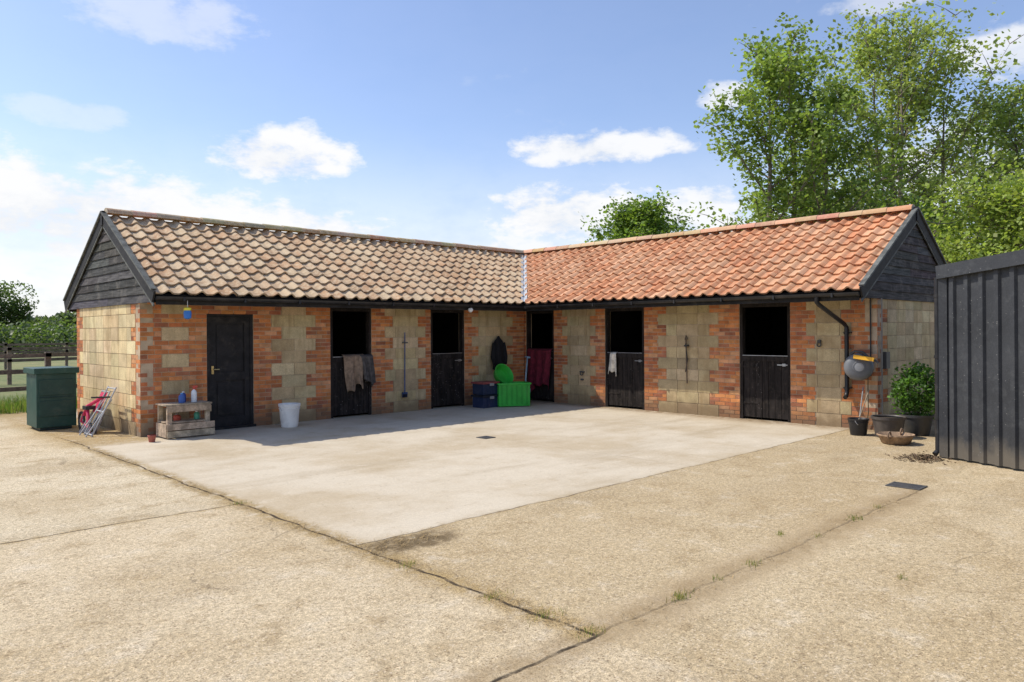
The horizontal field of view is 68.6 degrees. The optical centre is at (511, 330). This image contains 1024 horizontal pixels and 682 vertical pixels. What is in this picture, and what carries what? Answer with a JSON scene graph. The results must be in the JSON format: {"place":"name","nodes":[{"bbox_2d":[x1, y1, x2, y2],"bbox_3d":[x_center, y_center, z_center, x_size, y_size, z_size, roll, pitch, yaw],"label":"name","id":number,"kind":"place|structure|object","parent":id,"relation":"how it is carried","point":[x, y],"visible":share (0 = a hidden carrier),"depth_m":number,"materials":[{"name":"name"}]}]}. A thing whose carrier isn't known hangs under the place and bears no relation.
{"place":"outdoors","nodes":[
{"label":"outdoors","id":0,"kind":"place"},
{"bbox_2d":[0,346,76,413],"bbox_3d":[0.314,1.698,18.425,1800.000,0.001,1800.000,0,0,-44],"label":"ground","id":1,"kind":"structure","parent":0,"point":[18,380],"depth_m":31.01,"materials":[{"name":"green plant"}]},
{"bbox_2d":[0,280,76,353],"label":"distant trees","id":2,"kind":"object","parent":1,"relation":"on","point":[13,331],"visible":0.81,"depth_m":81.12,"materials":[{"name":"green plant"}]},
{"bbox_2d":[0,352,76,391],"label":"post and rail fence","id":3,"kind":"object","parent":1,"relation":"on","point":[47,356],"visible":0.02,"depth_m":17.64,"materials":[{"name":"brown wood"}]},
{"bbox_2d":[0,346,76,384],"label":"post and rail fence","id":4,"kind":"object","parent":1,"relation":"on","point":[9,361],"visible":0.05,"depth_m":25.61,"materials":[{"name":"brown wood"}]},
{"bbox_2d":[0,342,76,369],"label":"post and rail fence","id":5,"kind":"object","parent":1,"relation":"on","point":[5,344],"visible":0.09,"depth_m":37.09,"materials":[{"name":"brown wood"}]},
{"bbox_2d":[0,394,77,413],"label":"verge grass","id":6,"kind":"structure","parent":1,"relation":"on","point":[19,404],"depth_m":16.49,"materials":[{"name":"green plant"}]},
{"bbox_2d":[3,310,76,329],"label":"distant tree line","id":7,"kind":"object","parent":1,"relation":"on","point":[69,316],"visible":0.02,"depth_m":124.41,"materials":[{"name":"green plant"}]},
{"bbox_2d":[580,185,709,242],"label":"oak tree","id":8,"kind":"object","parent":1,"relation":"on","point":[634,219],"visible":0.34,"depth_m":45.27,"materials":[{"name":"green plant"}]},
{"bbox_2d":[730,177,880,231],"bbox_3d":[13.677,-3.005,36.023,7.840,9.300,8.261,0,0,-26],"label":"poplar tree","id":9,"kind":"object","parent":1,"relation":"on","point":[810,213],"visible":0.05,"depth_m":34.76,"materials":[{"name":"green plant"}]},
{"bbox_2d":[687,10,924,230],"bbox_3d":[10.476,-5.011,28.064,7.739,13.346,6.790,0,0,9],"label":"poplar tree","id":10,"kind":"object","parent":1,"relation":"on","point":[780,76],"visible":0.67,"depth_m":27.27,"materials":[{"name":"green plant"}]},
{"bbox_2d":[768,0,1023,244],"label":"poplar tree","id":11,"kind":"object","parent":1,"relation":"on","point":[901,84],"visible":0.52,"depth_m":30.09,"materials":[{"name":"green plant"}]},
{"bbox_2d":[842,179,983,261],"bbox_3d":[13.284,-1.759,26.171,6.975,6.741,7.699,0,0,10],"label":"willow tree","id":12,"kind":"object","parent":1,"relation":"on","point":[878,203],"visible":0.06,"depth_m":24.88,"materials":[{"name":"green plant"}]},
{"bbox_2d":[915,96,1023,251],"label":"poplar tree","id":13,"kind":"object","parent":1,"relation":"on","point":[1008,154],"visible":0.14,"depth_m":36.58,"materials":[{"name":"green plant"}]},
{"bbox_2d":[957,73,1023,249],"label":"poplar tree","id":14,"kind":"object","parent":1,"relation":"on","point":[1013,100],"visible":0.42,"depth_m":30.03,"materials":[{"name":"green plant"}]},
{"bbox_2d":[0,399,1023,681],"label":"concrete yard","id":15,"kind":"structure","parent":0,"point":[114,567],"depth_m":5.72,"materials":[{"name":"beige concrete"}]},
{"bbox_2d":[23,366,78,430],"bbox_3d":[-8.302,1.203,13.534,0.700,1.090,0.830,0,0,-44],"label":"green storage bin","id":16,"kind":"object","parent":15,"relation":"on","point":[51,397],"visible":1,"depth_m":13.26,"materials":[{"name":"paint"}]},
{"bbox_2d":[78,396,110,433],"bbox_3d":[-7.242,1.432,12.982,0.328,0.657,0.915,0,0,-44],"label":"childs scooter","id":17,"kind":"object","parent":15,"relation":"on","point":[86,409],"visible":0.84,"depth_m":12.84,"materials":[{"name":"paint"}]},
{"bbox_2d":[79,386,116,436],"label":"folding chairs","id":18,"kind":"object","parent":15,"relation":"on","point":[97,420],"visible":0.98,"depth_m":12.69,"materials":[{"name":"paint"}]},
{"bbox_2d":[80,304,135,435],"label":"gable wall blocks","id":19,"kind":"structure","parent":15,"relation":"on","point":[107,326],"depth_m":13.35,"materials":[{"name":"beige stone"}]},
{"bbox_2d":[77,303,140,435],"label":"gable wall bricks","id":20,"kind":"object","parent":15,"relation":"on","point":[134,358],"visible":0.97,"depth_m":12.53,"materials":[{"name":"brick"}]},
{"bbox_2d":[147,434,155,441],"bbox_3d":[-5.617,1.679,11.712,0.132,0.109,0.132,0,0,-44],"label":"plant pot","id":21,"kind":"object","parent":15,"relation":"on","point":[151,437],"visible":1,"depth_m":11.67,"materials":[{"name":"ceramic"}]},
{"bbox_2d":[155,400,214,438],"bbox_3d":[-5.375,1.455,12.360,0.770,0.546,0.494,0,0,-44],"label":"wooden potting bench","id":22,"kind":"object","parent":15,"relation":"on","point":[169,427],"visible":0.96,"depth_m":12.21,"materials":[{"name":"grey wood"}]},
{"bbox_2d":[173,413,180,420],"bbox_3d":[-5.495,1.412,12.318,0.120,0.108,0.120,0,0,-44],"label":"plant pot","id":23,"kind":"object","parent":22,"relation":"on","point":[176,416],"visible":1,"depth_m":12.27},
{"bbox_2d":[178,393,184,402],"bbox_3d":[-5.420,1.100,12.324,0.100,0.162,0.100,0,0,-44],"label":"plastic bottle","id":24,"kind":"object","parent":22,"relation":"on","point":[181,398],"visible":1,"depth_m":12.29,"materials":[{"name":"blue plastic"}]},
{"bbox_2d":[191,385,197,401],"bbox_3d":[-5.266,1.045,12.445,0.100,0.270,0.090,0,0,-44],"label":"spray bottle","id":25,"kind":"object","parent":22,"relation":"on","point":[193,395],"visible":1,"depth_m":12.41,"materials":[{"name":"paint"}]},
{"bbox_2d":[194,411,199,418],"bbox_3d":[-5.245,1.397,12.491,0.090,0.135,0.090,0,0,-44],"label":"plastic bottle","id":26,"kind":"object","parent":22,"relation":"on","point":[196,415],"visible":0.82,"depth_m":12.46,"materials":[{"name":"green plastic"}]},
{"bbox_2d":[278,403,300,427],"bbox_3d":[-3.997,1.515,13.488,0.398,0.414,0.392,0,0,-44],"label":"white bucket","id":27,"kind":"object","parent":15,"relation":"on","point":[289,415],"visible":1,"depth_m":13.35,"materials":[{"name":"paint"}]},
{"bbox_2d":[162,305,512,423],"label":"front wall blocks","id":28,"kind":"structure","parent":15,"relation":"on","point":[293,322],"depth_m":15.02,"materials":[{"name":"beige stone"}]},
{"bbox_2d":[402,332,407,397],"bbox_3d":[-2.273,0.721,15.854,0.140,1.371,0.094,0,0,-44],"label":"hanging brush","id":29,"kind":"object","parent":28,"relation":"hanging from","point":[404,394],"visible":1,"depth_m":15.85,"materials":[{"name":"paint"}]},
{"bbox_2d":[22,425,924,635],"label":"weeds","id":30,"kind":"object","parent":15,"relation":"on","point":[403,544],"visible":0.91,"depth_m":6.04,"materials":[{"name":"green plant"}]},
{"bbox_2d":[471,381,499,407],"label":"stacked storage boxes","id":31,"kind":"object","parent":15,"relation":"on","point":[485,395],"visible":1,"depth_m":16.56,"materials":[{"name":"paint"}]},
{"bbox_2d":[476,436,495,438],"bbox_3d":[-0.415,1.693,11.930,0.220,0.010,0.220,0,0,-44],"label":"drain grate","id":32,"kind":"object","parent":15,"relation":"on","point":[485,437],"visible":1,"depth_m":11.89,"materials":[{"name":"metal"}]},
{"bbox_2d":[77,298,934,436],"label":"brick wall","id":33,"kind":"structure","parent":15,"relation":"on","point":[147,368],"depth_m":13.41,"materials":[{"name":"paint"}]},
{"bbox_2d":[68,229,155,309],"bbox_3d":[-7.311,-1.243,13.501,0.026,1.612,5.000,0,0,-44],"label":"gable boarding","id":34,"kind":"object","parent":33,"relation":"attached to","point":[108,279],"visible":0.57,"depth_m":13.46,"materials":[{"name":"black wood"}]},
{"bbox_2d":[63,211,156,312],"bbox_3d":[-7.337,-1.257,13.476,0.085,1.784,5.221,0,0,-44],"label":"bargeboard","id":35,"kind":"object","parent":34,"relation":"attached to","point":[129,258],"visible":1,"depth_m":13.16,"materials":[{"name":"black wood"}]},
{"bbox_2d":[207,313,255,429],"bbox_3d":[-5.006,0.710,13.332,0.880,2.040,0.170,0,0,-44],"label":"tack room door","id":36,"kind":"structure","parent":33,"relation":"attached to","point":[230,367],"depth_m":13.34,"materials":[{"name":"black wood"}]},
{"bbox_2d":[140,303,524,433],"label":"front wall bricks","id":37,"kind":"object","parent":33,"relation":"attached to","point":[261,324],"visible":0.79,"depth_m":13.86,"materials":[{"name":"brick"}]},
{"bbox_2d":[330,308,371,418],"bbox_3d":[-3.254,0.635,15.069,0.941,2.165,0.110,0,0,-44],"label":"stable door","id":38,"kind":"structure","parent":33,"relation":"attached to","point":[344,402],"depth_m":14.96,"materials":[{"name":"black wood"}]},
{"bbox_2d":[341,354,363,392],"bbox_3d":[-3.149,0.848,15.010,0.500,0.764,0.148,0,0,-44],"label":"horse rug","id":39,"kind":"object","parent":38,"relation":"hanging from","point":[353,367],"visible":1,"depth_m":14.96,"materials":[{"name":"fabric"}]},
{"bbox_2d":[360,354,375,386],"bbox_3d":[-2.920,0.813,15.207,0.342,0.677,0.159,0,0,-44],"label":"jacket","id":40,"kind":"object","parent":38,"relation":"hanging from","point":[368,368],"visible":1,"depth_m":15.20,"materials":[{"name":"fabric"}]},
{"bbox_2d":[431,310,463,408],"bbox_3d":[-1.470,0.623,16.796,0.956,2.165,0.110,0,0,-44],"label":"stable door","id":41,"kind":"structure","parent":33,"relation":"attached to","point":[447,378],"depth_m":16.80,"materials":[{"name":"black wood"}]},
{"bbox_2d":[491,336,507,369],"bbox_3d":[-0.320,0.522,17.691,0.504,0.800,0.187,0,0,-44],"label":"hanging coat","id":42,"kind":"object","parent":33,"relation":"hanging from","point":[499,355],"visible":0.81,"depth_m":17.62,"materials":[{"name":"fabric"}]},
{"bbox_2d":[526,311,553,401],"bbox_3d":[0.715,0.608,18.096,0.110,2.165,0.916,0,0,-44],"label":"stable door","id":43,"kind":"structure","parent":33,"relation":"attached to","point":[542,392],"depth_m":18.02,"materials":[{"name":"black wood"}]},
{"bbox_2d":[527,348,551,391],"bbox_3d":[0.646,0.968,18.003,0.140,1.096,0.800,0,0,-44],"label":"maroon rug","id":44,"kind":"object","parent":43,"relation":"attached to","point":[539,361],"visible":0.94,"depth_m":17.98,"materials":[{"name":"fabric"}]},
{"bbox_2d":[605,308,644,409],"bbox_3d":[2.471,0.595,16.282,0.110,2.165,1.046,0,0,-44],"label":"stable door","id":45,"kind":"structure","parent":33,"relation":"attached to","point":[625,385],"depth_m":16.26,"materials":[{"name":"black wood"}]},
{"bbox_2d":[608,352,616,374],"bbox_3d":[2.217,0.727,16.419,0.112,0.536,0.228,0,0,-44],"label":"towel","id":46,"kind":"object","parent":45,"relation":"hanging from","point":[612,364],"visible":1,"depth_m":16.39,"materials":[{"name":"fabric"}]},
{"bbox_2d":[562,300,850,426],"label":"front wall blocks","id":47,"kind":"structure","parent":33,"relation":"attached to","point":[578,329],"depth_m":14.97,"materials":[{"name":"beige stone"}]},
{"bbox_2d":[684,336,688,382],"bbox_3d":[3.499,0.571,15.064,0.074,0.970,0.089,0,0,-44],"label":"lead rope and stick","id":48,"kind":"object","parent":47,"relation":"attached to","point":[685,345],"visible":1,"depth_m":15.04,"materials":[{"name":"paint"}]},
{"bbox_2d":[740,303,790,422],"bbox_3d":[4.720,0.580,13.957,0.110,2.165,0.996,0,0,-44],"label":"stable door","id":49,"kind":"structure","parent":33,"relation":"attached to","point":[765,386],"depth_m":13.94,"materials":[{"name":"black wood"}]},
{"bbox_2d":[497,381,530,406],"bbox_3d":[-0.002,1.423,16.952,0.770,0.515,0.530,0,0,-14],"label":"green storage tub","id":50,"kind":"object","parent":15,"relation":"on","point":[516,393],"visible":0.8,"depth_m":16.71,"materials":[{"name":"paint"}]},
{"bbox_2d":[493,364,513,382],"bbox_3d":[-0.209,0.990,17.120,0.520,0.477,0.363,0,0,-44],"label":"green feed bucket","id":51,"kind":"object","parent":50,"relation":"on","point":[502,373],"visible":0.84,"depth_m":17.22,"materials":[{"name":"paint"}]},
{"bbox_2d":[333,303,787,420],"bbox_3d":[0.027,0.495,14.996,12.370,2.390,11.840,0,0,-44],"label":"interior","id":52,"kind":"object","parent":15,"relation":"on","point":[765,330],"visible":0.07,"depth_m":17.82,"materials":[{"name":"paint"}]},
{"bbox_2d":[229,501,906,641],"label":"weeds","id":53,"kind":"object","parent":15,"relation":"on","point":[680,596],"visible":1,"depth_m":4.80,"materials":[{"name":"green plant"}]},
{"bbox_2d":[847,417,868,435],"bbox_3d":[5.511,1.524,11.946,0.324,0.264,0.318,0,0,-44],"label":"black bucket","id":54,"kind":"object","parent":15,"relation":"on","point":[858,426],"visible":1,"depth_m":11.84,"materials":[{"name":"paint"}]},
{"bbox_2d":[859,387,868,418],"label":"cleaning brushes","id":55,"kind":"object","parent":54,"relation":"in","point":[861,402],"visible":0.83,"depth_m":12.28,"materials":[{"name":"paint"}]},
{"bbox_2d":[877,299,887,413],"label":"gable wall bricks","id":56,"kind":"object","parent":15,"relation":"on","point":[885,391],"visible":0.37,"depth_m":12.64,"materials":[{"name":"brick"}]},
{"bbox_2d":[870,414,906,436],"bbox_3d":[5.860,1.491,11.686,0.504,0.324,0.504,0,0,-44],"label":"plant tub","id":57,"kind":"object","parent":15,"relation":"on","point":[886,422],"visible":0.84,"depth_m":11.53,"materials":[{"name":"paint"}]},
{"bbox_2d":[876,428,914,444],"bbox_3d":[5.630,1.552,11.018,0.510,0.206,0.510,0,0,10],"label":"woven basket","id":58,"kind":"object","parent":15,"relation":"on","point":[901,437],"visible":1,"depth_m":10.88,"materials":[{"name":"beige wicker"}]},
{"bbox_2d":[885,481,927,489],"bbox_3d":[4.224,1.661,8.043,0.260,0.010,0.340,0,0,-44],"label":"drain grate","id":59,"kind":"object","parent":15,"relation":"on","point":[906,485],"visible":1,"depth_m":8.04,"materials":[{"name":"metal"}]},
{"bbox_2d":[882,299,934,414],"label":"gable wall blocks","id":60,"kind":"structure","parent":15,"relation":"on","point":[906,333],"depth_m":13.40,"materials":[{"name":"beige stone"}]},
{"bbox_2d":[899,412,934,435],"bbox_3d":[6.430,1.487,11.931,0.504,0.324,0.504,0,0,-44],"label":"plant tub","id":61,"kind":"object","parent":15,"relation":"on","point":[918,425],"visible":0.73,"depth_m":11.75,"materials":[{"name":"paint"}]},
{"bbox_2d":[887,361,934,422],"bbox_3d":[6.426,1.007,11.944,0.821,1.037,0.822,0,0,-44],"label":"shrub","id":62,"kind":"object","parent":61,"relation":"in","point":[904,396],"visible":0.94,"depth_m":11.82,"materials":[{"name":"green plant"}]},
{"bbox_2d":[885,451,958,464],"bbox_3d":[5.305,1.605,9.766,0.817,0.104,0.885,0,0,-44],"label":"leaf debris","id":63,"kind":"object","parent":15,"relation":"on","point":[926,457],"visible":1,"depth_m":9.69,"materials":[{"name":"brown plant"}]},
{"bbox_2d":[892,150,1023,263],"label":"willow tree","id":64,"kind":"object","parent":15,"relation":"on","point":[1009,216],"visible":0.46,"depth_m":21.98,"materials":[{"name":"green plant"}]},
{"bbox_2d":[932,249,1023,469],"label":"corrugated metal shed","id":65,"kind":"structure","parent":15,"relation":"on","point":[979,351],"depth_m":9.25,"materials":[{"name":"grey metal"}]},
{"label":"rear walls","id":66,"kind":"object","parent":15,"relation":"on","visible":0},
{"bbox_2d":[69,290,860,311],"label":"soffit and fascia","id":67,"kind":"structure","parent":66,"relation":"attached to","point":[216,303],"depth_m":13.84,"materials":[{"name":"black wood"}]},
{"bbox_2d":[154,292,860,308],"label":"gutters","id":68,"kind":"object","parent":67,"relation":"attached to","point":[772,297],"visible":1,"depth_m":13.68,"materials":[{"name":"black plastic"}]},
{"bbox_2d":[183,301,191,318],"bbox_3d":[-5.174,-0.334,11.973,0.120,0.300,0.120,0,0,-44],"label":"fly trap","id":69,"kind":"object","parent":68,"relation":"attached to","point":[187,313],"visible":1,"depth_m":11.93,"materials":[{"name":"paint"}]},
{"bbox_2d":[127,216,904,304],"bbox_3d":[0.038,-1.335,15.367,13.180,1.490,12.600,0,0,-44],"label":"roof underlay","id":70,"kind":"object","parent":67,"relation":"on","point":[489,302],"visible":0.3,"depth_m":14.04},
{"bbox_2d":[104,208,526,253],"bbox_3d":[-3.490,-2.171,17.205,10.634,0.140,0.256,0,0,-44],"label":"ridge tiles","id":71,"kind":"object","parent":70,"relation":"on","point":[149,215],"visible":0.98,"depth_m":15.91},
{"bbox_2d":[110,214,522,303],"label":"front tiles","id":72,"kind":"object","parent":70,"relation":"on","point":[400,276],"visible":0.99,"depth_m":14.80,"materials":[{"name":"brown tile"}]},
{"bbox_2d":[521,253,526,301],"bbox_3d":[0.303,-1.426,19.096,0.140,1.518,3.606,0,0,1],"label":"valley flashing","id":73,"kind":"object","parent":72,"relation":"attached to","point":[524,286],"visible":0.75,"depth_m":18.90,"materials":[{"name":"grey metal"}]},
{"bbox_2d":[525,211,909,303],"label":"front tiles","id":74,"kind":"object","parent":70,"relation":"on","point":[664,281],"visible":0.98,"depth_m":14.96,"materials":[{"name":"ceramic"}]},
{"bbox_2d":[524,204,914,253],"bbox_3d":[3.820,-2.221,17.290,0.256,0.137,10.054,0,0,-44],"label":"ridge tiles","id":75,"kind":"object","parent":74,"relation":"on","point":[870,212],"visible":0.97,"depth_m":16.02,"materials":[{"name":"ceramic"}]},
{"bbox_2d":[858,206,946,301],"bbox_3d":[7.354,-1.359,13.645,5.221,1.784,0.085,0,0,-44],"label":"bargeboard","id":76,"kind":"object","parent":74,"relation":"attached to","point":[915,216],"visible":0.81,"depth_m":13.04,"materials":[{"name":"black wood"}]},
{"bbox_2d":[860,224,937,301],"bbox_3d":[7.329,-1.345,13.671,5.000,1.613,0.026,0,0,-44],"label":"gable boarding","id":77,"kind":"object","parent":70,"relation":"on","point":[908,273],"visible":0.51,"depth_m":13.50,"materials":[{"name":"black wood"}]},
{"bbox_2d":[926,194,984,223],"bbox_3d":[13.123,-3.866,21.857,0.022,3.472,20.059,0,0,36],"label":"overhead cable","id":78,"kind":"object","parent":70,"relation":"attached to","point":[946,223],"visible":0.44,"depth_m":18.04,"materials":[{"name":"black plastic"}]},
{"bbox_2d":[870,298,889,413],"bbox_3d":[6.186,0.507,12.567,0.434,2.100,0.126,0,0,-27],"label":"service cable","id":79,"kind":"object","parent":67,"relation":"attached to","point":[885,360],"visible":0.79,"depth_m":12.49,"materials":[{"name":"paint"}]},
{"bbox_2d":[524,299,877,429],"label":"front wall bricks","id":80,"kind":"object","parent":66,"relation":"attached to","point":[729,325],"visible":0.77,"depth_m":14.44,"materials":[{"name":"brick"}]},
{"bbox_2d":[814,297,852,398],"bbox_3d":[5.382,0.298,12.567,0.879,1.731,0.140,0,0,-33],"label":"downpipe","id":81,"kind":"object","parent":80,"relation":"attached to","point":[846,332],"visible":0.84,"depth_m":12.72,"materials":[{"name":"black plastic"}]},
{"bbox_2d":[844,350,878,417],"bbox_3d":[5.829,0.950,12.452,0.366,1.261,0.597,0,0,-44],"label":"hose reel","id":82,"kind":"object","parent":80,"relation":"attached to","point":[858,365],"visible":0.98,"depth_m":12.38,"materials":[{"name":"paint"}]},
{"bbox_2d":[0,0,1023,316],"label":"sky","id":83,"kind":"structure","parent":0,"point":[507,124],"materials":[{"name":"blue"}]},
{"bbox_2d":[525,356,530,389],"bbox_3d":[0.346,1.137,17.965,0.266,1.061,0.520,0,0,23],"label":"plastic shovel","id":84,"kind":"object","parent":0,"point":[527,357],"visible":0.32,"depth_m":18.07,"materials":[{"name":"plastic"}]}
]}

